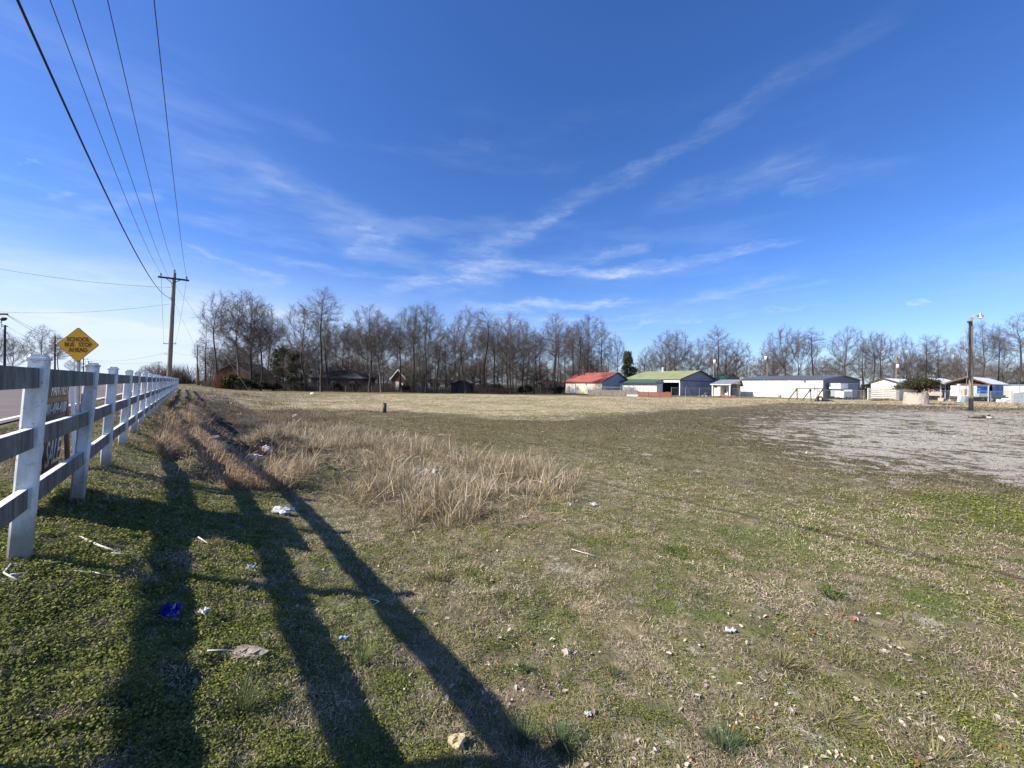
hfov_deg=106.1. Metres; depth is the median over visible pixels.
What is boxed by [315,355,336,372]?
bare tree
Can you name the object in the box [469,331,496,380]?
bare tree
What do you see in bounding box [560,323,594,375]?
bare tree
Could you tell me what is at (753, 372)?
bare tree
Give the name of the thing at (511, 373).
bare tree
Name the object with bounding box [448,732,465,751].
stone
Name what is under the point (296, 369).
bare tree
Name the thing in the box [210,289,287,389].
bare tree
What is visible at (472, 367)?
bare tree
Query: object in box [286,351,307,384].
cedar tree
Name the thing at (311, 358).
bare tree
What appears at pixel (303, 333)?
bare tree
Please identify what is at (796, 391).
timber frame
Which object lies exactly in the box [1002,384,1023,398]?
storage container
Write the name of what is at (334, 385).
bush
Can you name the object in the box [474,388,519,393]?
board fence
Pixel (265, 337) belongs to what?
bare tree
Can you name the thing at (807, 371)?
bare tree
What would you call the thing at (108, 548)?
stick
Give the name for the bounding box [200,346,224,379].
bare tree
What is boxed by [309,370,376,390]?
house
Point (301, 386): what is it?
bush
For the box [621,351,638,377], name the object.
pine tree
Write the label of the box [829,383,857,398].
truck camper
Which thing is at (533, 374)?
bare tree
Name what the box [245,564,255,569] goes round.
paper scrap
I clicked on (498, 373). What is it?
bare tree
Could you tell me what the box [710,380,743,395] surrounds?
porch building
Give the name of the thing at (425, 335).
bare tree
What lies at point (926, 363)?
bare tree
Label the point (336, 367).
bare tree
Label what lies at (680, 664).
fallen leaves
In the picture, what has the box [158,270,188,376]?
utility pole
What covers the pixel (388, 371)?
bare tree
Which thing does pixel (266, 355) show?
bare tree
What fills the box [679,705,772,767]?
grass tuft
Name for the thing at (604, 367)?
bare tree
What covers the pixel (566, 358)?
bare tree
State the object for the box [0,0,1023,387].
sky
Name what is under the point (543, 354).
bare tree
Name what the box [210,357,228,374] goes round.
bare tree
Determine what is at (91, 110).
overhead wire
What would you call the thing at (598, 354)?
bare tree
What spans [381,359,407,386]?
bare tree
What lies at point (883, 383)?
shed
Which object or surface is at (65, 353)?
bare tree
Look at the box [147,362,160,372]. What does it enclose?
bare tree
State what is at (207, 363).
bare tree
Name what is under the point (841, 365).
bare tree
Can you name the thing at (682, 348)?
bare tree
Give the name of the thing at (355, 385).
bush
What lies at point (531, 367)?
bare tree
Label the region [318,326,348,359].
bare tree
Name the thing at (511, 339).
bare tree
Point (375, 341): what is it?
bare tree
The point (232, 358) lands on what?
bare tree
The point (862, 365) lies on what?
bare tree
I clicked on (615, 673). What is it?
grass tuft
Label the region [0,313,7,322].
street light
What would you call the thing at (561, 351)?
bare tree
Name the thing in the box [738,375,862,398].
long building
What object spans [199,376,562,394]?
undergrowth
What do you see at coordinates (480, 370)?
bare tree
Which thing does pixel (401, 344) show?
bare tree
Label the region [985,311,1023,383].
bare tree
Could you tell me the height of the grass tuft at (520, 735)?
0.223 m
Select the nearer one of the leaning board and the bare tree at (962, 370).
the leaning board
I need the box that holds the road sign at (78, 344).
[57,328,98,411]
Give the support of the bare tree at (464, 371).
on the ground at (870, 420)
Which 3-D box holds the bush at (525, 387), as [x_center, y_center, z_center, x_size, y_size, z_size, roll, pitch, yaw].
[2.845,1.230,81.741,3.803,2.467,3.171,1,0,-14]
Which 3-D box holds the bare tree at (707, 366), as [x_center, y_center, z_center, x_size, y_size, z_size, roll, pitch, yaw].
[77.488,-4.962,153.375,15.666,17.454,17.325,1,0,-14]
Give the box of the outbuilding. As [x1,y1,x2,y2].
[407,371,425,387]
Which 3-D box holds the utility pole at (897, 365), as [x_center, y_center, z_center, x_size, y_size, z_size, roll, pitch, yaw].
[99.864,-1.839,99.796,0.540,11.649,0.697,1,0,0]
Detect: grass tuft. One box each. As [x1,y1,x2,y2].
[193,649,284,730]
[198,532,229,544]
[336,625,377,673]
[410,560,465,590]
[490,692,546,764]
[510,653,538,676]
[527,704,586,762]
[603,659,629,684]
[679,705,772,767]
[746,639,817,679]
[785,682,889,754]
[817,643,884,679]
[861,713,983,767]
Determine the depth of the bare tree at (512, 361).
100.02 m
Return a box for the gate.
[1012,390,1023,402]
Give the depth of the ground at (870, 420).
4.00 m
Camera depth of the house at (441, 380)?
112.00 m
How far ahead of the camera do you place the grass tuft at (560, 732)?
2.02 m
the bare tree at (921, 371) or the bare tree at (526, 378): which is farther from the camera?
the bare tree at (921, 371)
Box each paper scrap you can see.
[194,607,210,614]
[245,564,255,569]
[271,506,295,513]
[339,635,347,639]
[412,466,440,475]
[584,710,590,715]
[725,626,735,631]
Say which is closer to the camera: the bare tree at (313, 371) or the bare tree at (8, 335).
the bare tree at (8, 335)
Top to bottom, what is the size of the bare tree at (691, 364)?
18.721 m
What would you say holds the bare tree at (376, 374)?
on the ground at (870, 420)
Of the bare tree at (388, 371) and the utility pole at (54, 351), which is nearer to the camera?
the utility pole at (54, 351)
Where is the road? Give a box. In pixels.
[0,383,140,423]
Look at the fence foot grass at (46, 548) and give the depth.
3.98 m
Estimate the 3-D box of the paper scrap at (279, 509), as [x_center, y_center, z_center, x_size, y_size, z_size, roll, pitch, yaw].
[-3.110,1.711,5.218,0.315,0.076,0.165,1,0,0]
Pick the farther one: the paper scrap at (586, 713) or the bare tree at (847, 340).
the bare tree at (847, 340)
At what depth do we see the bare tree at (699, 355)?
112.92 m
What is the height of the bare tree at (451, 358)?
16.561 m
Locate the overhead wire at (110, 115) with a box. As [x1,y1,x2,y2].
[72,0,171,282]
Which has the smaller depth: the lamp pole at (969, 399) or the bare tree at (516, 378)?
the lamp pole at (969, 399)
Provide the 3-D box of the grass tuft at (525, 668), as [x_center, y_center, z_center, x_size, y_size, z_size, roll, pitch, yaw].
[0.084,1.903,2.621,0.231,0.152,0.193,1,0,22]
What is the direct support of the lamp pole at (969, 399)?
on the ground at (870, 420)
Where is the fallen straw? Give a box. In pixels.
[236,423,596,532]
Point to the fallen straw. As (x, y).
(449, 462)
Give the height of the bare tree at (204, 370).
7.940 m
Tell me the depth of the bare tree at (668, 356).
111.17 m
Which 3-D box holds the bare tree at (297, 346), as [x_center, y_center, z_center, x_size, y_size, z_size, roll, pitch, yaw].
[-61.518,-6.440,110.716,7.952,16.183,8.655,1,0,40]
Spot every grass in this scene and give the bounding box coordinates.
[0,385,1023,767]
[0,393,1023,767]
[0,399,167,564]
[231,415,589,537]
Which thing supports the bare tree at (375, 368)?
on the ground at (870, 420)
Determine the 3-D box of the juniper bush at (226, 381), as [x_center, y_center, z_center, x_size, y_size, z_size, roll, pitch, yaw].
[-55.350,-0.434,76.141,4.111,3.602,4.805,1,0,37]
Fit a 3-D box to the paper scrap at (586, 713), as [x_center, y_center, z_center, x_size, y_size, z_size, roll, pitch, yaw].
[0.440,1.913,2.240,0.041,0.020,0.029,1,0,0]
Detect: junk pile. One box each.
[938,398,956,400]
[996,398,1011,402]
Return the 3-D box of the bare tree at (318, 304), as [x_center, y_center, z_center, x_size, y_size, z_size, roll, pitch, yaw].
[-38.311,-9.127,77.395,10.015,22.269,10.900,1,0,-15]
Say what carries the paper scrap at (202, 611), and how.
on the ground at (870, 420)
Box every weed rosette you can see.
[661,543,691,557]
[813,581,855,601]
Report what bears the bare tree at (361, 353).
on the ground at (870, 420)
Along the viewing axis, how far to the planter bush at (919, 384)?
53.30 m
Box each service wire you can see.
[2,269,171,287]
[13,304,165,312]
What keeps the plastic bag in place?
on the ground at (870, 420)
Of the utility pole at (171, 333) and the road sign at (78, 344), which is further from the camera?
the utility pole at (171, 333)
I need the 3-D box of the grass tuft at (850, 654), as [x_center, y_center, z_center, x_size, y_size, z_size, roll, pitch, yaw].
[2.413,1.991,2.840,0.430,0.116,0.416,1,0,21]
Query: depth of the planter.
53.14 m
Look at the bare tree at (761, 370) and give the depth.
161.17 m
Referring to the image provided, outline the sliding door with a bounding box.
[685,381,704,394]
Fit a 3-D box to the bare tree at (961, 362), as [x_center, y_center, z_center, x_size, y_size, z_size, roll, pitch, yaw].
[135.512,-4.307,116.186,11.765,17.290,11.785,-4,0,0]
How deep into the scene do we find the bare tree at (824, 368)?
139.10 m
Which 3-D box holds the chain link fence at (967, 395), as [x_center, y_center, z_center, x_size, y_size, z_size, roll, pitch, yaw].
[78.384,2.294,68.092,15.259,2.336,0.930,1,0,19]
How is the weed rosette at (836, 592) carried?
on the ground at (870, 420)
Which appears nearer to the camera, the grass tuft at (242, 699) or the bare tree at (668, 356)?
the grass tuft at (242, 699)
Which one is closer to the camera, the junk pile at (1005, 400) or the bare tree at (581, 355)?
the junk pile at (1005, 400)
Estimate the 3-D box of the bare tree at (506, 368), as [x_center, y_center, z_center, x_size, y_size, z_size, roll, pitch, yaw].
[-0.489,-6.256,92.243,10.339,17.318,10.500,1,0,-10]
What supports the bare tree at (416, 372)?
on the ground at (870, 420)
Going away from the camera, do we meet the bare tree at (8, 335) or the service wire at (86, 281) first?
the service wire at (86, 281)
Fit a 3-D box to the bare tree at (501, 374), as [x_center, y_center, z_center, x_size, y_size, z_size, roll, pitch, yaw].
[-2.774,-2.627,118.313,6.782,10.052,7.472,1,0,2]
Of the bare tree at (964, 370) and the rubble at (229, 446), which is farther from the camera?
the bare tree at (964, 370)
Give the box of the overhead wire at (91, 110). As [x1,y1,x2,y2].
[50,0,160,272]
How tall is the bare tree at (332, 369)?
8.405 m
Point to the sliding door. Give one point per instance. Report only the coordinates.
(689, 385)
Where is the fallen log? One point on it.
(979, 416)
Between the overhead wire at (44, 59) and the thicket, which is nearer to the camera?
the overhead wire at (44, 59)
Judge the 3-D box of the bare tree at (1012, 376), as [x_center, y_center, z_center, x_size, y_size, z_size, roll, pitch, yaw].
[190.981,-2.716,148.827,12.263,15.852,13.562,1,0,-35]
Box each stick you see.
[2,563,27,580]
[67,569,119,576]
[79,536,143,554]
[207,649,233,650]
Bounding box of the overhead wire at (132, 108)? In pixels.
[107,0,174,269]
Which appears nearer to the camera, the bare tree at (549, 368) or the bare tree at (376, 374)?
the bare tree at (376, 374)
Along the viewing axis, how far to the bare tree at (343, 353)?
110.90 m
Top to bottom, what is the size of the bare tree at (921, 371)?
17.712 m
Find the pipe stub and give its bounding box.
[383,403,386,412]
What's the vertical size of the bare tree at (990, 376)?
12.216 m
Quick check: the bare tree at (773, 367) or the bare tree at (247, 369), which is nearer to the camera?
the bare tree at (247, 369)
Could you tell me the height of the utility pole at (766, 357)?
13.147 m
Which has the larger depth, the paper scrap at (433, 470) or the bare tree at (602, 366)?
the bare tree at (602, 366)
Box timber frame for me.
[787,388,823,400]
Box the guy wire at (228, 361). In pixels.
[178,289,262,408]
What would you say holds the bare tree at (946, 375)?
on the ground at (870, 420)
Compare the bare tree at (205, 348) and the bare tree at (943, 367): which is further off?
the bare tree at (943, 367)
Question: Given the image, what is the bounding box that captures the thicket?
[140,363,204,383]
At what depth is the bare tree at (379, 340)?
116.22 m
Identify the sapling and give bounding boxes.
[201,367,246,388]
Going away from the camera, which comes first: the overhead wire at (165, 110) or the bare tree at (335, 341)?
the overhead wire at (165, 110)
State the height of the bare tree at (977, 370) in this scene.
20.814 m
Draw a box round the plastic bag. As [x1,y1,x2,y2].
[157,601,181,619]
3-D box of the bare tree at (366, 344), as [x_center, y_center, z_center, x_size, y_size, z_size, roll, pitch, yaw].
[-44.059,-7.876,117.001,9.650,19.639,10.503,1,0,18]
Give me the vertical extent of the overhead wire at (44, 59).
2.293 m
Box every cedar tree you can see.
[264,343,297,387]
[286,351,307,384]
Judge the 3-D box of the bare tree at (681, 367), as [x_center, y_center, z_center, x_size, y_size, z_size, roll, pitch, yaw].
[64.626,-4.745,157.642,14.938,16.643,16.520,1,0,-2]
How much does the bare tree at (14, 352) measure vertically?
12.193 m
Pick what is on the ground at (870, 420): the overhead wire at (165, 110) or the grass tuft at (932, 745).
the grass tuft at (932, 745)
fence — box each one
[0,354,178,562]
[332,386,433,392]
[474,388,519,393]
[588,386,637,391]
[588,389,636,395]
[637,391,670,396]
[671,387,863,399]
[867,388,898,399]
[899,390,1011,401]
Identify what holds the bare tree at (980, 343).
on the ground at (870, 420)
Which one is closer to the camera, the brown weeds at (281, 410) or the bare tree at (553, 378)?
the brown weeds at (281, 410)
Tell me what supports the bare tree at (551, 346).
on the ground at (870, 420)
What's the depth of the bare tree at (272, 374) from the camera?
90.18 m
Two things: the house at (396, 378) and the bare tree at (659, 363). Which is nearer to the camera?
the house at (396, 378)
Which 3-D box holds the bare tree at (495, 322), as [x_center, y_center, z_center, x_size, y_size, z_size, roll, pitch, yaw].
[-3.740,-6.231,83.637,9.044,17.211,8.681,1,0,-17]
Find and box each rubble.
[182,447,205,455]
[203,435,221,441]
[218,444,233,448]
[247,453,262,459]
[260,444,272,453]
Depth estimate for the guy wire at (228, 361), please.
28.32 m
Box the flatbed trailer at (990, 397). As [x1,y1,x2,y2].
[974,393,1008,401]
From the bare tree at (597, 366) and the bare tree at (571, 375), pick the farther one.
the bare tree at (597, 366)
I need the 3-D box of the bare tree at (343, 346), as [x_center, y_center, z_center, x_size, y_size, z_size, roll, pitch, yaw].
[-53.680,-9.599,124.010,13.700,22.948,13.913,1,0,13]
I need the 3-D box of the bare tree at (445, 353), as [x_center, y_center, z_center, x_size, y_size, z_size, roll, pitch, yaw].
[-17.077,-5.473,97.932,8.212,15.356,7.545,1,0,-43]
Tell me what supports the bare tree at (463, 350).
on the ground at (870, 420)
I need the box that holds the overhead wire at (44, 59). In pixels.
[16,0,169,297]
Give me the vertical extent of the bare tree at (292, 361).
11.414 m
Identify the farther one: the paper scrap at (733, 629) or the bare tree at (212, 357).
the bare tree at (212, 357)
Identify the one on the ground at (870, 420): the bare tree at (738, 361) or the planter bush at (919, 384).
the bare tree at (738, 361)
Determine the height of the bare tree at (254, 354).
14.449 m
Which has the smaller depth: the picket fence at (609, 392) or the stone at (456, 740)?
the stone at (456, 740)
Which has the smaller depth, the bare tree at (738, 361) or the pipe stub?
the pipe stub
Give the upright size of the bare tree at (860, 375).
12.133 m
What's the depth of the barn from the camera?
91.31 m
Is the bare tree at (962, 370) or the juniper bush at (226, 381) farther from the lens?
the bare tree at (962, 370)
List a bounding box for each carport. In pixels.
[909,377,962,398]
[944,376,1006,401]
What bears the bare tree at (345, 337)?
on the ground at (870, 420)
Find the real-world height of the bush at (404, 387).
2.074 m
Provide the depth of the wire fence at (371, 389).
79.15 m
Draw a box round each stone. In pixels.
[230,644,268,659]
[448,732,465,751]
[562,648,570,655]
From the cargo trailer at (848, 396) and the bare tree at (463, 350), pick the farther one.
the bare tree at (463, 350)
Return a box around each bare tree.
[0,325,21,357]
[0,338,35,365]
[18,321,65,363]
[42,336,69,369]
[64,358,84,370]
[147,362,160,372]
[191,288,240,379]
[191,336,206,384]
[192,323,214,381]
[192,359,219,382]
[198,356,223,381]
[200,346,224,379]
[209,286,278,388]
[209,338,245,366]
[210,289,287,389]
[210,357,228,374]
[224,348,249,372]
[236,356,264,379]
[238,304,288,381]
[243,329,273,366]
[243,345,260,364]
[254,324,284,363]
[262,346,280,369]
[263,364,282,383]
[276,352,316,379]
[277,299,336,390]
[278,336,291,365]
[279,349,309,378]
[280,336,310,360]
[287,356,318,382]
[289,337,319,377]
[290,339,315,372]
[296,284,345,391]
[303,335,337,374]
[306,361,318,381]
[311,333,338,360]
[315,315,341,390]
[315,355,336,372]
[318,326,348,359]
[318,361,348,375]
[323,361,348,376]
[324,321,358,367]
[327,348,359,369]
[332,354,360,369]
[333,325,355,361]
[338,303,403,392]
[340,354,368,375]
[343,326,370,356]
[346,338,375,373]
[350,357,377,379]
[352,312,407,392]
[356,329,381,372]
[360,356,387,381]
[361,323,390,363]
[367,352,384,384]
[368,356,391,385]
[373,326,396,373]
[376,357,395,384]
[380,364,394,382]
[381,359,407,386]
[382,313,418,391]
[388,303,434,392]
[388,334,411,368]
[390,329,427,377]
[398,355,431,386]
[401,325,439,375]
[401,354,432,386]
[404,297,451,392]
[415,341,442,371]
[420,349,448,385]
[425,364,441,386]
[428,323,448,391]
[432,322,470,381]
[433,335,458,389]
[435,361,464,386]
[442,303,493,393]
[443,355,472,382]
[447,335,473,363]
[448,354,475,382]
[462,359,488,386]
[463,343,483,373]
[464,307,498,392]
[468,359,499,386]
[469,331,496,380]
[476,356,502,384]
[477,317,513,383]
[481,334,510,382]
[486,313,539,393]
[489,359,505,383]
[492,325,526,387]
[495,361,508,385]
[501,321,544,393]
[501,357,521,384]
[505,359,521,391]
[506,332,521,389]
[511,360,536,385]
[515,362,537,384]
[516,355,546,387]
[521,361,547,386]
[526,327,542,393]
[526,362,552,389]
[536,313,577,393]
[537,329,552,387]
[540,325,562,380]
[541,358,557,379]
[543,366,563,387]
[547,336,563,386]
[553,329,572,386]
[554,354,577,384]
[558,328,576,393]
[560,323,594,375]
[561,321,587,374]
[563,363,582,379]
[565,355,594,375]
[566,351,603,373]
[568,340,592,371]
[573,314,611,372]
[574,342,595,374]
[578,345,602,372]
[591,328,613,371]
[591,356,608,371]
[600,357,608,376]
[602,333,628,371]
[602,353,620,371]
[634,356,657,373]
[636,345,657,370]
[647,350,673,370]
[649,329,687,370]
[657,358,687,370]
[659,329,694,370]
[676,353,710,370]
[680,338,717,370]
[685,352,723,374]
[701,326,735,379]
[707,344,743,374]
[708,362,733,374]
[723,338,757,379]
[728,359,747,377]
[740,365,760,377]
[749,351,776,375]
[754,354,793,375]
[757,324,805,375]
[758,346,787,375]
[765,357,794,375]
[779,326,822,375]
[784,365,802,375]
[791,327,827,374]
[799,363,823,375]
[804,353,843,374]
[807,357,836,375]
[820,351,854,374]
[827,325,871,374]
[828,357,868,381]
[848,352,885,392]
[849,338,871,395]
[858,331,891,380]
[858,365,883,382]
[861,332,896,378]
[866,354,895,381]
[872,360,916,379]
[881,351,927,378]
[885,332,921,378]
[889,352,931,378]
[901,357,937,377]
[912,331,943,375]
[914,336,960,377]
[914,354,965,379]
[937,342,985,377]
[939,359,967,379]
[940,355,981,379]
[950,351,991,378]
[956,320,1009,377]
[973,361,1005,380]
[975,363,1007,380]
[981,329,1015,380]
[984,347,1023,382]
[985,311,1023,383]
[986,359,1023,382]
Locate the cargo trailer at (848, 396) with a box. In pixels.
[835,390,856,399]
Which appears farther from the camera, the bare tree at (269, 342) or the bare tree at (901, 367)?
the bare tree at (901, 367)
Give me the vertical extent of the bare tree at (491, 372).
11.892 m
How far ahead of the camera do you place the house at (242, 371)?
98.50 m
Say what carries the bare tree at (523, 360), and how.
on the ground at (870, 420)
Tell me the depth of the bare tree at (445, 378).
95.75 m
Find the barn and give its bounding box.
[620,367,717,395]
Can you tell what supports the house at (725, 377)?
on the ground at (870, 420)
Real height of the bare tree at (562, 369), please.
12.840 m
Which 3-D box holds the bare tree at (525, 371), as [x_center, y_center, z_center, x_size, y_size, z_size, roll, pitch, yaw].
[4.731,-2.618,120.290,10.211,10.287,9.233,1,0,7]
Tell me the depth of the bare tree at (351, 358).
95.99 m
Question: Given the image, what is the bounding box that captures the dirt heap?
[869,398,901,400]
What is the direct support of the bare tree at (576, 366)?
on the ground at (870, 420)
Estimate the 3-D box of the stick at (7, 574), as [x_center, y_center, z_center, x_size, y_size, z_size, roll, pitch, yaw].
[-3.167,1.201,2.454,0.308,0.046,0.101,1,0,36]
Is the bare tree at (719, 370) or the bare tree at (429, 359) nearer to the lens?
the bare tree at (429, 359)
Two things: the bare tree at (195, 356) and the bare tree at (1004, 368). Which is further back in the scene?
the bare tree at (1004, 368)
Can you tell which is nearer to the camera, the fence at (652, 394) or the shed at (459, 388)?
the fence at (652, 394)
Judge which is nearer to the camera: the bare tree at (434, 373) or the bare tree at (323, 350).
the bare tree at (434, 373)
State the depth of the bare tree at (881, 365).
169.46 m
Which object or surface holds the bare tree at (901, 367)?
on the ground at (870, 420)
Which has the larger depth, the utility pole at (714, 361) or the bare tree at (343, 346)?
the bare tree at (343, 346)
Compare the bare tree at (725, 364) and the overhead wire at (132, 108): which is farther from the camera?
the bare tree at (725, 364)
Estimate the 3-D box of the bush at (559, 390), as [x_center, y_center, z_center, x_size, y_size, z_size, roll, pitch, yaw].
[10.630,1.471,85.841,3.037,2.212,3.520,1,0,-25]
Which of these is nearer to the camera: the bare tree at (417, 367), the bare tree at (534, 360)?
the bare tree at (534, 360)
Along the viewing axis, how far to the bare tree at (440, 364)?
102.33 m
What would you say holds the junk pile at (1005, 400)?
on the ground at (870, 420)
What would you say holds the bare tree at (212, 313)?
on the ground at (870, 420)
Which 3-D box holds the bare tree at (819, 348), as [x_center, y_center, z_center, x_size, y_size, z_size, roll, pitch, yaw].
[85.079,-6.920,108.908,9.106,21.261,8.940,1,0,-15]
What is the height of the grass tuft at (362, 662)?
0.201 m
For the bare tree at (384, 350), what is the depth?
134.25 m
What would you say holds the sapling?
on the ground at (870, 420)
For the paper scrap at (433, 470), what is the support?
on the ground at (870, 420)
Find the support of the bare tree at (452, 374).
on the ground at (870, 420)
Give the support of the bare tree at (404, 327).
on the ground at (870, 420)
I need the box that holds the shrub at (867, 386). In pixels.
[860,383,870,397]
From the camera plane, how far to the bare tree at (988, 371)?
177.20 m
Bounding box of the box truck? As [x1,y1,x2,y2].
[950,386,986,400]
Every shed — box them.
[450,380,473,392]
[563,372,627,393]
[869,378,917,399]
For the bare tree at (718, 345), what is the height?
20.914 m
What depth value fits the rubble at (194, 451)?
7.47 m
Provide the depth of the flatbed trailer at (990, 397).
71.22 m
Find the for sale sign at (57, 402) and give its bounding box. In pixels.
[40,387,68,475]
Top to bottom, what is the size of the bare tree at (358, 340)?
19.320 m
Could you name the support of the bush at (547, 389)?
on the ground at (870, 420)
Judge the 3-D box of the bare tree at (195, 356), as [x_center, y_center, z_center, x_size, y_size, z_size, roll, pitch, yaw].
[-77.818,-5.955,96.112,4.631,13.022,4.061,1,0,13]
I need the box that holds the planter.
[903,392,928,404]
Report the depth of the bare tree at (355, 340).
122.84 m
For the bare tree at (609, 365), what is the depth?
160.47 m
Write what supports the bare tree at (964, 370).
on the ground at (870, 420)
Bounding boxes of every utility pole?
[1,323,7,365]
[48,336,62,368]
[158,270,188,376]
[196,345,197,384]
[713,351,715,377]
[765,348,767,375]
[896,354,898,378]
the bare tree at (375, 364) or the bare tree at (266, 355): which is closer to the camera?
the bare tree at (266, 355)
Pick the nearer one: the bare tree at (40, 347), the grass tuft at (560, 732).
the grass tuft at (560, 732)
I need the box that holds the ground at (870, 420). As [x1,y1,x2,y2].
[0,380,1023,767]
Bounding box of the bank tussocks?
[136,396,315,492]
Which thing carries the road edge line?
on the road
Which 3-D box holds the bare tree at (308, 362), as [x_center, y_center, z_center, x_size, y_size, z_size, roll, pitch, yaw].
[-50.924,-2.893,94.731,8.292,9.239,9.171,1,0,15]
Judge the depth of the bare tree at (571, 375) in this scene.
103.05 m
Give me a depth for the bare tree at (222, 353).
100.72 m
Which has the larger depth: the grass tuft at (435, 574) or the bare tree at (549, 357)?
the bare tree at (549, 357)
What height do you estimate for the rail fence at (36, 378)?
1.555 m
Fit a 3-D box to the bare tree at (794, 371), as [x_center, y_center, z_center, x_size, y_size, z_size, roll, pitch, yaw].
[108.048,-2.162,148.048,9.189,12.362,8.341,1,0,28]
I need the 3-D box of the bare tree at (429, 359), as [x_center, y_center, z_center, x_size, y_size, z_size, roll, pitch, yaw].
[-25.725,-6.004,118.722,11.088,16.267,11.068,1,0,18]
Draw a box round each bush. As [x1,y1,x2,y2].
[219,374,244,388]
[235,378,255,389]
[250,381,273,390]
[266,383,283,390]
[289,383,314,390]
[329,381,343,391]
[348,383,361,391]
[398,385,411,392]
[485,384,503,393]
[518,384,532,393]
[542,387,556,393]
[556,386,565,393]
[889,375,950,392]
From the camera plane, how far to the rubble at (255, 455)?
8.51 m
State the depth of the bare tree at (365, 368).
97.14 m
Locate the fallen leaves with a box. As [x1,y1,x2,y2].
[2,410,1023,767]
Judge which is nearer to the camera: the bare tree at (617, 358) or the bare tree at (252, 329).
the bare tree at (252, 329)
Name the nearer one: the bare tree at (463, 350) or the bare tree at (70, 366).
the bare tree at (463, 350)
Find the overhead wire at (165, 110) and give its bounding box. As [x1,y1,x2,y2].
[153,0,186,275]
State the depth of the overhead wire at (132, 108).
11.39 m
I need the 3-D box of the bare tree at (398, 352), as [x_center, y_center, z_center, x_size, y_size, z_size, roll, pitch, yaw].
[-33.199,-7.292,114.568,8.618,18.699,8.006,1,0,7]
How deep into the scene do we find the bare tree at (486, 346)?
81.75 m
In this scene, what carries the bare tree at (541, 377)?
on the ground at (870, 420)
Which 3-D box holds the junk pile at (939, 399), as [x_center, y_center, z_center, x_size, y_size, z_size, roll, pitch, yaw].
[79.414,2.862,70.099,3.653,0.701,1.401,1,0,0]
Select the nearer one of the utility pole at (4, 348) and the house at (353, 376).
the utility pole at (4, 348)
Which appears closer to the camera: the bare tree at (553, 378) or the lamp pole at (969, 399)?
the lamp pole at (969, 399)
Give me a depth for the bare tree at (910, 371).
113.79 m
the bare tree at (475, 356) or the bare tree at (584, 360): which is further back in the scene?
the bare tree at (475, 356)
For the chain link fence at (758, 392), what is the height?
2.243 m
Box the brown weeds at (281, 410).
[232,392,421,458]
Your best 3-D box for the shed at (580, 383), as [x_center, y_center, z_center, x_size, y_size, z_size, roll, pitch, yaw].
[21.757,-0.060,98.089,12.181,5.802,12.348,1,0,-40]
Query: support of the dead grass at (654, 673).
on the ground at (870, 420)
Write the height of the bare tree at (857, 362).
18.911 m
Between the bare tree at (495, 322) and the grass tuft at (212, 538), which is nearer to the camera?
the grass tuft at (212, 538)
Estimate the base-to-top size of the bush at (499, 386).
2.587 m
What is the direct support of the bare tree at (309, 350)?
on the ground at (870, 420)
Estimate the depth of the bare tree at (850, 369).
176.62 m
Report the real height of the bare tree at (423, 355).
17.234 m
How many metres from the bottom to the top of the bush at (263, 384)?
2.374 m
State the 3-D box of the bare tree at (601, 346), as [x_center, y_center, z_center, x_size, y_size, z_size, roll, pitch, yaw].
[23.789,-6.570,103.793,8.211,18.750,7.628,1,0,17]
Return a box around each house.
[214,362,274,382]
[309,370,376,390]
[390,369,406,390]
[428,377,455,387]
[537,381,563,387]
[710,374,738,380]
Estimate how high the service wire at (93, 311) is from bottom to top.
1.231 m
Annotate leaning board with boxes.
[64,370,75,459]
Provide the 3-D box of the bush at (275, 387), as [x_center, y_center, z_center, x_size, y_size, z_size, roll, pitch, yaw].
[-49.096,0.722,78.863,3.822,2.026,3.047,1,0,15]
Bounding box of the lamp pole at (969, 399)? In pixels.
[957,313,983,410]
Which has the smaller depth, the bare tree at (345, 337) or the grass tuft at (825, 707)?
the grass tuft at (825, 707)
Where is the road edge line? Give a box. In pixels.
[0,389,140,420]
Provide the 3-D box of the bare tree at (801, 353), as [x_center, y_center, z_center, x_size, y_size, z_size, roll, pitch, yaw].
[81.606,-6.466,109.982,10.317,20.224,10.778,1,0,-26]
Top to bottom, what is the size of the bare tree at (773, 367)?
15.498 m
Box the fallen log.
[968,414,993,418]
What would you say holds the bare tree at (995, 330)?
on the ground at (870, 420)
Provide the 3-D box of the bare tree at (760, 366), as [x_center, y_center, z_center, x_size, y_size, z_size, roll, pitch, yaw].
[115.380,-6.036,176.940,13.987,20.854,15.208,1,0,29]
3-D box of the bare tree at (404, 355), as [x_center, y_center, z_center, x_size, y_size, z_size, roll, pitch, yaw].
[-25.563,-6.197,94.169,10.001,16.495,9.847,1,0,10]

